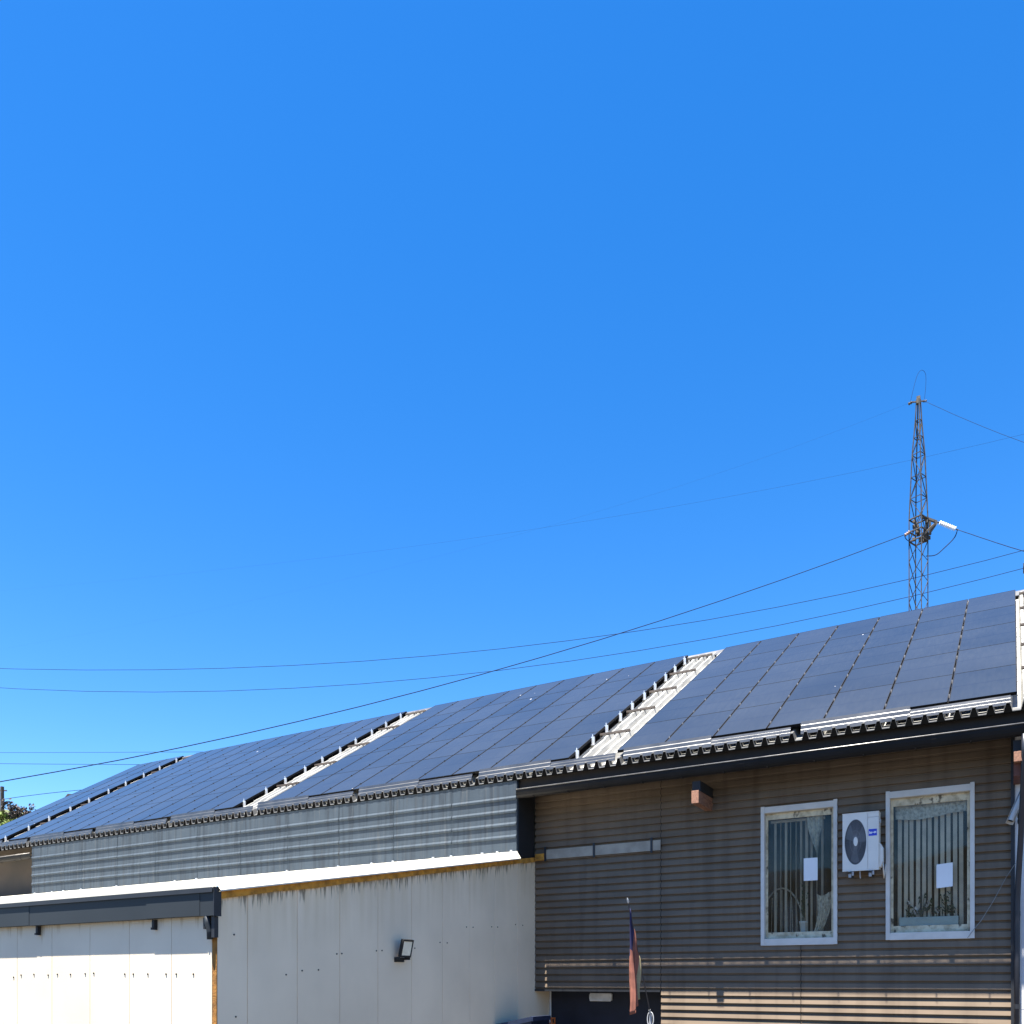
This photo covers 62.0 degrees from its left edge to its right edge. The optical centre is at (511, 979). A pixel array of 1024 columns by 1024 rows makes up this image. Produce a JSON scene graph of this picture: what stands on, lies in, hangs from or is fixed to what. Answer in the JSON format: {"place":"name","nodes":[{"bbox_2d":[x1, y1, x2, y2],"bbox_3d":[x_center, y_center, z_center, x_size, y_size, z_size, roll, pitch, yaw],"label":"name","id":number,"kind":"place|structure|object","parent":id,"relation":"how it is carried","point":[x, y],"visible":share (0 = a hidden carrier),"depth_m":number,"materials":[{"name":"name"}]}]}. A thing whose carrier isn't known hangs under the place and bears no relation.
{"place":"outdoors","nodes":[
{"label":"outdoors","id":0,"kind":"place"},
{"bbox_2d":[0,851,550,1023],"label":"annex building","id":1,"kind":"structure","parent":0,"point":[316,946],"depth_m":17.19,"materials":[{"name":"metal"}]},
{"bbox_2d":[0,0,1023,885],"label":"sky","id":2,"kind":"structure","parent":0,"point":[289,282],"materials":[{"name":"blue"}]},
{"bbox_3d":[8.761,-8.530,23.614,8.859,0.163,0.100,0,0,30],"label":"mounting rail","id":3,"kind":"object","parent":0,"visible":0},
{"bbox_2d":[670,674,729,700],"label":"solar panel","id":4,"kind":"object","parent":3,"relation":"attached to","point":[700,687],"visible":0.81,"depth_m":25.96,"materials":[{"name":"blue glass"}]},
{"bbox_2d":[712,666,770,693],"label":"solar panel","id":5,"kind":"object","parent":3,"relation":"attached to","point":[742,679],"visible":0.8,"depth_m":25.30,"materials":[{"name":"blue glass"}]},
{"bbox_2d":[756,658,814,685],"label":"solar panel","id":6,"kind":"object","parent":3,"relation":"attached to","point":[787,671],"visible":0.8,"depth_m":24.66,"materials":[{"name":"blue glass"}]},
{"bbox_2d":[904,631,961,659],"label":"solar panel","id":7,"kind":"object","parent":3,"relation":"attached to","point":[935,645],"visible":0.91,"depth_m":22.72,"materials":[{"name":"blue glass"}]},
{"bbox_2d":[959,621,1015,650],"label":"solar panel","id":8,"kind":"object","parent":3,"relation":"attached to","point":[989,635],"visible":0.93,"depth_m":22.07,"materials":[{"name":"blue glass"}]},
{"bbox_3d":[9.278,-9.153,24.494,8.859,0.163,0.100,0,0,30],"label":"mounting rail","id":9,"kind":"object","parent":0,"visible":0},
{"bbox_2d":[802,650,860,677],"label":"solar panel","id":10,"kind":"object","parent":9,"relation":"attached to","point":[833,663],"visible":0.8,"depth_m":24.01,"materials":[{"name":"blue glass"}]},
{"bbox_2d":[852,641,909,668],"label":"solar panel","id":11,"kind":"object","parent":9,"relation":"attached to","point":[884,654],"visible":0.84,"depth_m":23.36,"materials":[{"name":"blue glass"}]},
{"label":"ground","id":12,"kind":"structure","parent":0,"visible":0},
{"bbox_2d":[0,590,1023,1023],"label":"workshop building","id":13,"kind":"structure","parent":12,"relation":"on","point":[672,842],"depth_m":22.15,"materials":[{"name":"brown"}]},
{"bbox_2d":[301,748,578,792],"bbox_3d":[-3.105,-6.152,26.059,11.418,0.325,0.150,0,0,30],"label":"mounting rail","id":14,"kind":"object","parent":13,"relation":"attached to","point":[577,754],"visible":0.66,"depth_m":23.18,"materials":[{"name":"metal"}]},
{"bbox_2d":[268,774,332,800],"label":"solar panel","id":15,"kind":"object","parent":14,"relation":"attached to","point":[300,787],"visible":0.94,"depth_m":29.11,"materials":[{"name":"blue glass"}]},
{"bbox_2d":[296,770,359,797],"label":"solar panel","id":16,"kind":"object","parent":14,"relation":"attached to","point":[325,785],"visible":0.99,"depth_m":28.40,"materials":[{"name":"blue glass"}]},
{"bbox_2d":[322,765,389,794],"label":"solar panel","id":17,"kind":"object","parent":14,"relation":"attached to","point":[350,783],"visible":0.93,"depth_m":27.70,"materials":[{"name":"blue glass"}]},
{"bbox_2d":[352,760,420,790],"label":"solar panel","id":18,"kind":"object","parent":14,"relation":"attached to","point":[385,775],"visible":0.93,"depth_m":27.15,"materials":[{"name":"blue glass"}]},
{"bbox_2d":[387,755,452,782],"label":"solar panel","id":19,"kind":"object","parent":14,"relation":"attached to","point":[421,768],"visible":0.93,"depth_m":26.55,"materials":[{"name":"blue glass"}]},
{"bbox_2d":[419,750,485,780],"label":"solar panel","id":20,"kind":"object","parent":14,"relation":"attached to","point":[450,766],"visible":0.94,"depth_m":25.78,"materials":[{"name":"blue glass"}]},
{"bbox_2d":[452,744,521,775],"bbox_3d":[-0.699,-6.519,25.263,1.236,0.070,2.281,0,31,30],"label":"solar panel","id":21,"kind":"object","parent":14,"relation":"attached to","point":[489,758],"visible":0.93,"depth_m":25.16,"materials":[{"name":"blue glass"}]},
{"bbox_2d":[491,738,558,767],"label":"solar panel","id":22,"kind":"object","parent":14,"relation":"attached to","point":[526,752],"visible":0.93,"depth_m":24.62,"materials":[{"name":"blue glass"}]},
{"bbox_2d":[531,731,598,761],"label":"solar panel","id":23,"kind":"object","parent":14,"relation":"attached to","point":[561,748],"visible":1,"depth_m":23.90,"materials":[{"name":"blue glass"}]},
{"bbox_2d":[341,723,607,769],"bbox_3d":[-2.118,-7.342,27.741,11.418,0.325,0.150,0,0,30],"label":"mounting rail","id":24,"kind":"object","parent":13,"relation":"attached to","point":[606,727],"visible":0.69,"depth_m":24.87,"materials":[{"name":"metal"}]},
{"bbox_2d":[309,753,368,777],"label":"solar panel","id":25,"kind":"object","parent":24,"relation":"attached to","point":[337,766],"visible":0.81,"depth_m":30.74,"materials":[{"name":"blue glass"}]},
{"bbox_2d":[335,748,396,773],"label":"solar panel","id":26,"kind":"object","parent":24,"relation":"on","point":[365,761],"visible":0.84,"depth_m":30.10,"materials":[{"name":"blue glass"}]},
{"bbox_2d":[362,743,424,769],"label":"solar panel","id":27,"kind":"object","parent":24,"relation":"attached to","point":[392,757],"visible":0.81,"depth_m":29.46,"materials":[{"name":"blue glass"}]},
{"bbox_2d":[392,738,454,764],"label":"solar panel","id":28,"kind":"object","parent":24,"relation":"attached to","point":[425,750],"visible":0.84,"depth_m":28.82,"materials":[{"name":"blue glass"}]},
{"bbox_2d":[423,733,485,759],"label":"solar panel","id":29,"kind":"object","parent":24,"relation":"on","point":[454,746],"visible":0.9,"depth_m":28.19,"materials":[{"name":"blue glass"}]},
{"bbox_2d":[455,727,518,754],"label":"solar panel","id":30,"kind":"object","parent":24,"relation":"attached to","point":[487,741],"visible":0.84,"depth_m":27.54,"materials":[{"name":"blue glass"}]},
{"bbox_2d":[489,721,552,748],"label":"solar panel","id":31,"kind":"object","parent":24,"relation":"attached to","point":[521,735],"visible":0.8,"depth_m":26.90,"materials":[{"name":"blue glass"}]},
{"bbox_2d":[562,709,625,736],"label":"solar panel","id":32,"kind":"object","parent":24,"relation":"attached to","point":[597,722],"visible":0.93,"depth_m":25.60,"materials":[{"name":"blue glass"}]},
{"bbox_2d":[360,713,622,758],"bbox_3d":[-1.601,-7.964,28.620,11.418,0.325,0.150,0,0,30],"label":"mounting rail","id":33,"kind":"object","parent":13,"relation":"attached to","point":[620,717],"visible":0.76,"depth_m":25.73,"materials":[{"name":"metal"}]},
{"bbox_2d":[523,715,587,743],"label":"solar panel","id":34,"kind":"object","parent":33,"relation":"attached to","point":[556,729],"visible":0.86,"depth_m":26.26,"materials":[{"name":"blue glass"}]},
{"bbox_2d":[377,701,633,748],"bbox_3d":[-1.131,-8.531,29.422,11.418,0.325,0.150,0,0,30],"label":"mounting rail","id":35,"kind":"object","parent":13,"relation":"attached to","point":[632,705],"visible":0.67,"depth_m":26.55,"materials":[{"name":"metal"}]},
{"bbox_2d":[399,724,455,747],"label":"solar panel","id":36,"kind":"object","parent":35,"relation":"attached to","point":[428,735],"visible":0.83,"depth_m":31.15,"materials":[{"name":"blue glass"}]},
{"bbox_2d":[427,719,483,742],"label":"solar panel","id":37,"kind":"object","parent":35,"relation":"attached to","point":[456,730],"visible":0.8,"depth_m":30.51,"materials":[{"name":"blue glass"}]},
{"bbox_2d":[457,713,514,737],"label":"solar panel","id":38,"kind":"object","parent":35,"relation":"attached to","point":[486,725],"visible":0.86,"depth_m":29.87,"materials":[{"name":"blue glass"}]},
{"bbox_2d":[487,708,544,732],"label":"solar panel","id":39,"kind":"object","parent":35,"relation":"attached to","point":[516,720],"visible":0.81,"depth_m":29.22,"materials":[{"name":"blue glass"}]},
{"bbox_2d":[520,702,577,726],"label":"solar panel","id":40,"kind":"object","parent":35,"relation":"attached to","point":[550,714],"visible":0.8,"depth_m":28.59,"materials":[{"name":"blue glass"}]},
{"bbox_2d":[589,689,648,714],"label":"solar panel","id":41,"kind":"object","parent":35,"relation":"attached to","point":[618,701],"visible":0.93,"depth_m":27.28,"materials":[{"name":"blue glass"}]},
{"bbox_2d":[394,691,646,738],"bbox_3d":[-0.614,-9.154,30.302,11.418,0.325,0.150,0,0,30],"label":"mounting rail","id":42,"kind":"object","parent":13,"relation":"attached to","point":[644,696],"visible":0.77,"depth_m":27.43,"materials":[{"name":"metal"}]},
{"bbox_2d":[554,695,612,720],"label":"solar panel","id":43,"kind":"object","parent":42,"relation":"attached to","point":[584,708],"visible":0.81,"depth_m":27.95,"materials":[{"name":"blue glass"}]},
{"bbox_2d":[424,672,667,720],"bbox_3d":[0.373,-10.343,31.983,11.418,0.325,0.150,0,0,30],"label":"mounting rail","id":44,"kind":"object","parent":13,"relation":"attached to","point":[665,679],"visible":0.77,"depth_m":29.11,"materials":[{"name":"metal"}]},
{"bbox_2d":[487,696,539,717],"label":"solar panel","id":45,"kind":"object","parent":44,"relation":"on","point":[515,706],"visible":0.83,"depth_m":31.55,"materials":[{"name":"blue glass"}]},
{"bbox_2d":[581,678,634,700],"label":"solar panel","id":46,"kind":"object","parent":44,"relation":"on","point":[608,689],"visible":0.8,"depth_m":29.63,"materials":[{"name":"blue glass"}]},
{"bbox_2d":[627,898,653,1023],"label":"flag","id":47,"kind":"object","parent":13,"relation":"attached to","point":[635,969],"visible":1,"depth_m":21.72,"materials":[{"name":"fabric"}]},
{"bbox_2d":[771,816,824,931],"bbox_3d":[7.079,-2.576,21.123,1.300,2.828,0.085,0,0,30],"label":"vertical blind","id":48,"kind":"object","parent":13,"relation":"attached to","point":[806,856],"visible":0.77,"depth_m":21.15,"materials":[{"name":"fabric"}]},
{"bbox_2d":[761,799,837,945],"bbox_3d":[7.111,-2.586,21.009,1.804,3.468,0.565,0,0,30],"label":"window","id":49,"kind":"structure","parent":13,"relation":"in","point":[822,808],"depth_m":20.82,"materials":[{"name":"white plastic"}]},
{"bbox_2d":[814,892,830,930],"bbox_3d":[7.563,-1.620,20.723,0.460,1.060,0.069,0,0,30],"label":"lace curtain","id":50,"kind":"object","parent":13,"relation":"hanging from","point":[823,904],"visible":1,"depth_m":20.73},
{"bbox_2d":[842,811,885,877],"bbox_3d":[8.187,-3.109,19.815,0.903,1.521,0.465,0,0,30],"label":"air conditioner","id":51,"kind":"object","parent":13,"relation":"attached to","point":[863,849],"visible":1,"depth_m":19.69,"materials":[{"name":"grey plastic"}]},
{"bbox_2d":[899,891,958,925],"bbox_3d":[9.563,-1.641,19.568,1.220,0.779,0.168,0,0,30],"label":"planter box","id":52,"kind":"object","parent":13,"relation":"on","point":[932,920],"visible":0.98,"depth_m":19.51,"materials":[{"name":"plastic"}]},
{"bbox_2d":[886,782,974,939],"bbox_3d":[9.590,-2.653,19.554,1.814,3.463,0.565,0,0,30],"label":"window","id":53,"kind":"structure","parent":13,"relation":"in","point":[942,794],"depth_m":19.34,"materials":[{"name":"white plastic"}]},
{"bbox_2d":[898,811,963,925],"bbox_3d":[9.605,-2.691,19.640,1.458,2.897,0.060,0,0,30],"label":"vertical blind","id":54,"kind":"object","parent":13,"relation":"attached to","point":[948,852],"visible":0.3,"depth_m":19.63,"materials":[{"name":"fabric"}]},
{"bbox_2d":[895,800,966,819],"bbox_3d":[9.598,-3.925,19.528,1.500,0.450,0.070,0,0,30],"label":"lace curtain","id":55,"kind":"object","parent":13,"relation":"hanging from","point":[917,812],"visible":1,"depth_m":19.55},
{"bbox_2d":[936,862,952,887],"bbox_3d":[9.781,-2.365,19.277,0.330,0.570,0.003,0,0,30],"label":"paper notice","id":56,"kind":"object","parent":13,"relation":"attached to","point":[944,874],"visible":1,"depth_m":19.28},
{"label":"mounting rail","id":57,"kind":"object","parent":13,"relation":"attached to","visible":0},
{"bbox_2d":[617,717,688,752],"bbox_3d":[3.770,-6.519,22.640,1.251,0.070,2.281,0,31,30],"label":"solar panel","id":58,"kind":"object","parent":57,"relation":"attached to","point":[654,732],"visible":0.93,"depth_m":22.61,"materials":[{"name":"blue glass"}]},
{"bbox_2d":[666,709,734,741],"bbox_3d":[4.871,-6.519,21.993,1.251,0.070,2.281,0,31,30],"label":"solar panel","id":59,"kind":"object","parent":57,"relation":"attached to","point":[711,724],"visible":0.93,"depth_m":21.98,"materials":[{"name":"blue glass"}]},
{"bbox_2d":[714,701,784,737],"bbox_3d":[5.972,-6.519,21.346,1.251,0.070,2.281,0,31,30],"label":"solar panel","id":60,"kind":"object","parent":57,"relation":"attached to","point":[759,718],"visible":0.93,"depth_m":21.20,"materials":[{"name":"blue glass"}]},
{"bbox_2d":[767,693,837,729],"bbox_3d":[7.073,-6.519,20.700,1.251,0.070,2.281,0,31,30],"label":"solar panel","id":61,"kind":"object","parent":57,"relation":"attached to","point":[793,713],"visible":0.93,"depth_m":20.61,"materials":[{"name":"blue glass"}]},
{"bbox_2d":[825,684,892,717],"bbox_3d":[8.175,-6.519,20.053,1.251,0.070,2.281,0,31,30],"label":"solar panel","id":62,"kind":"object","parent":57,"relation":"attached to","point":[861,700],"visible":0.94,"depth_m":20.04,"materials":[{"name":"blue glass"}]},
{"bbox_2d":[885,674,952,709],"bbox_3d":[9.276,-6.519,19.407,1.251,0.070,2.281,0,31,30],"label":"solar panel","id":63,"kind":"object","parent":57,"relation":"attached to","point":[924,693],"visible":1,"depth_m":19.31,"materials":[{"name":"blue glass"}]},
{"bbox_2d":[949,664,1016,703],"bbox_3d":[10.377,-6.519,18.760,1.251,0.070,2.281,0,31,30],"label":"solar panel","id":64,"kind":"object","parent":57,"relation":"attached to","point":[985,683],"visible":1,"depth_m":18.61,"materials":[{"name":"blue glass"}]},
{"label":"mounting rail","id":65,"kind":"object","parent":13,"relation":"attached to","visible":0},
{"bbox_2d":[646,694,710,723],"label":"solar panel","id":66,"kind":"object","parent":65,"relation":"attached to","point":[678,708],"visible":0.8,"depth_m":24.27,"materials":[{"name":"blue glass"}]},
{"bbox_2d":[690,686,754,716],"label":"solar panel","id":67,"kind":"object","parent":65,"relation":"on","point":[723,701],"visible":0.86,"depth_m":23.62,"materials":[{"name":"blue glass"}]},
{"bbox_2d":[737,678,800,708],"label":"solar panel","id":68,"kind":"object","parent":65,"relation":"attached to","point":[776,692],"visible":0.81,"depth_m":22.97,"materials":[{"name":"blue glass"}]},
{"bbox_2d":[786,670,849,700],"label":"solar panel","id":69,"kind":"object","parent":65,"relation":"attached to","point":[819,685],"visible":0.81,"depth_m":22.32,"materials":[{"name":"blue glass"}]},
{"bbox_2d":[839,661,901,692],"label":"solar panel","id":70,"kind":"object","parent":65,"relation":"attached to","point":[872,676],"visible":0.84,"depth_m":21.68,"materials":[{"name":"blue glass"}]},
{"bbox_2d":[895,651,957,682],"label":"solar panel","id":71,"kind":"object","parent":65,"relation":"attached to","point":[938,665],"visible":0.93,"depth_m":21.03,"materials":[{"name":"blue glass"}]},
{"bbox_2d":[954,641,1015,673],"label":"solar panel","id":72,"kind":"object","parent":65,"relation":"attached to","point":[987,657],"visible":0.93,"depth_m":20.39,"materials":[{"name":"blue glass"}]},
{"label":"mounting rail","id":73,"kind":"object","parent":13,"relation":"attached to","visible":0},
{"bbox_2d":[691,656,746,680],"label":"solar panel","id":74,"kind":"object","parent":73,"relation":"attached to","point":[719,668],"visible":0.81,"depth_m":27.64,"materials":[{"name":"blue glass"}]},
{"bbox_2d":[732,649,785,672],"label":"solar panel","id":75,"kind":"object","parent":73,"relation":"attached to","point":[760,660],"visible":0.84,"depth_m":26.99,"materials":[{"name":"blue glass"}]},
{"bbox_2d":[773,641,827,665],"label":"solar panel","id":76,"kind":"object","parent":73,"relation":"attached to","point":[801,653],"visible":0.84,"depth_m":26.34,"materials":[{"name":"blue glass"}]},
{"bbox_2d":[816,632,870,657],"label":"solar panel","id":77,"kind":"object","parent":73,"relation":"attached to","point":[845,644],"visible":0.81,"depth_m":25.70,"materials":[{"name":"blue glass"}]},
{"bbox_2d":[863,623,916,648],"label":"solar panel","id":78,"kind":"object","parent":73,"relation":"attached to","point":[891,636],"visible":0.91,"depth_m":25.04,"materials":[{"name":"blue glass"}]},
{"bbox_2d":[912,614,964,639],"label":"solar panel","id":79,"kind":"object","parent":73,"relation":"attached to","point":[943,626],"visible":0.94,"depth_m":24.41,"materials":[{"name":"blue glass"}]},
{"bbox_2d":[963,604,1015,630],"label":"solar panel","id":80,"kind":"object","parent":73,"relation":"attached to","point":[991,617],"visible":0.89,"depth_m":23.76,"materials":[{"name":"blue glass"}]},
{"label":"mounting rail","id":81,"kind":"object","parent":13,"relation":"attached to","visible":0},
{"bbox_2d":[710,641,760,662],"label":"solar panel","id":82,"kind":"object","parent":81,"relation":"attached to","point":[736,651],"visible":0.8,"depth_m":29.31,"materials":[{"name":"blue glass"}]},
{"bbox_2d":[748,633,798,655],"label":"solar panel","id":83,"kind":"object","parent":81,"relation":"on","point":[774,644],"visible":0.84,"depth_m":28.68,"materials":[{"name":"blue glass"}]},
{"bbox_2d":[788,625,837,647],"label":"solar panel","id":84,"kind":"object","parent":81,"relation":"on","point":[813,636],"visible":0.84,"depth_m":28.03,"materials":[{"name":"blue glass"}]},
{"bbox_2d":[829,617,879,639],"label":"solar panel","id":85,"kind":"object","parent":81,"relation":"on","point":[855,628],"visible":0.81,"depth_m":27.38,"materials":[{"name":"blue glass"}]},
{"bbox_2d":[872,608,922,631],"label":"solar panel","id":86,"kind":"object","parent":81,"relation":"attached to","point":[898,619],"visible":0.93,"depth_m":26.73,"materials":[{"name":"blue glass"}]},
{"bbox_2d":[918,599,967,622],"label":"solar panel","id":87,"kind":"object","parent":81,"relation":"on","point":[946,610],"visible":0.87,"depth_m":26.09,"materials":[{"name":"blue glass"}]},
{"bbox_2d":[966,590,1015,613],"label":"solar panel","id":88,"kind":"object","parent":81,"relation":"attached to","point":[993,601],"visible":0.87,"depth_m":25.44,"materials":[{"name":"blue glass"}]},
{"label":"mounting rail","id":89,"kind":"object","parent":13,"relation":"attached to","visible":0},
{"bbox_2d":[517,690,570,712],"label":"solar panel","id":90,"kind":"object","parent":89,"relation":"attached to","point":[545,701],"visible":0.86,"depth_m":30.91,"materials":[{"name":"blue glass"}]},
{"bbox_2d":[548,684,601,706],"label":"solar panel","id":91,"kind":"object","parent":89,"relation":"attached to","point":[576,695],"visible":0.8,"depth_m":30.27,"materials":[{"name":"blue glass"}]},
{"bbox_2d":[571,659,686,758],"bbox_3d":[3.969,-8.793,27.026,0.010,6.096,9.650,0,0,30],"label":"side skirt","id":92,"kind":"object","parent":89,"relation":"attached to","point":[610,726],"visible":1,"depth_m":26.06,"materials":[{"name":"black metal"}]},
{"bbox_2d":[615,671,669,694],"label":"solar panel","id":93,"kind":"object","parent":89,"relation":"attached to","point":[641,682],"visible":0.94,"depth_m":28.96,"materials":[{"name":"blue glass"}]},
{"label":"mounting rail","id":94,"kind":"object","parent":13,"relation":"attached to","visible":0},
{"bbox_2d":[603,662,654,683],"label":"solar panel","id":95,"kind":"object","parent":94,"relation":"attached to","point":[630,672],"visible":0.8,"depth_m":31.31,"materials":[{"name":"blue glass"}]},
{"bbox_2d":[637,655,687,676],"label":"solar panel","id":96,"kind":"object","parent":94,"relation":"attached to","point":[661,666],"visible":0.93,"depth_m":30.65,"materials":[{"name":"blue glass"}]},
{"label":"mounting rail","id":97,"kind":"object","parent":13,"relation":"attached to","visible":0},
{"bbox_2d":[140,795,203,821],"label":"solar panel","id":98,"kind":"object","parent":97,"relation":"attached to","point":[160,814],"visible":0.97,"depth_m":32.29,"materials":[{"name":"blue glass"}]},
{"bbox_2d":[212,784,275,810],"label":"solar panel","id":99,"kind":"object","parent":97,"relation":"attached to","point":[246,796],"visible":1,"depth_m":30.37,"materials":[{"name":"blue glass"}]},
{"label":"mounting rail","id":100,"kind":"object","parent":13,"relation":"attached to","visible":0},
{"bbox_2d":[251,763,313,787],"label":"solar panel","id":101,"kind":"object","parent":100,"relation":"attached to","point":[279,777],"visible":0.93,"depth_m":32.09,"materials":[{"name":"blue glass"}]},
{"bbox_2d":[904,370,958,610],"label":"lattice pylon","id":102,"kind":"object","parent":12,"relation":"on","point":[924,537],"visible":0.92,"depth_m":79.91,"materials":[{"name":"metal"}]},
{"bbox_2d":[0,535,903,781],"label":"power line","id":103,"kind":"object","parent":102,"relation":"attached to","point":[428,688],"visible":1,"depth_m":65.05,"materials":[{"name":"metal"}]},
{"bbox_2d":[0,550,1023,669],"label":"power line","id":104,"kind":"object","parent":102,"relation":"attached to","point":[559,641],"visible":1,"depth_m":107.68,"materials":[{"name":"metal"}]},
{"bbox_2d":[9,568,1022,691],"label":"power line","id":105,"kind":"object","parent":102,"relation":"attached to","point":[535,665],"visible":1,"depth_m":108.24,"materials":[{"name":"metal"}]},
{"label":"mounting rail","id":106,"kind":"object","parent":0,"visible":0},
{"bbox_2d":[236,714,405,807],"bbox_3d":[-7.143,-8.793,33.549,0.010,6.096,9.650,0,0,30],"label":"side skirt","id":107,"kind":"object","parent":106,"relation":"attached to","point":[310,767],"visible":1,"depth_m":32.73,"materials":[{"name":"black metal"}]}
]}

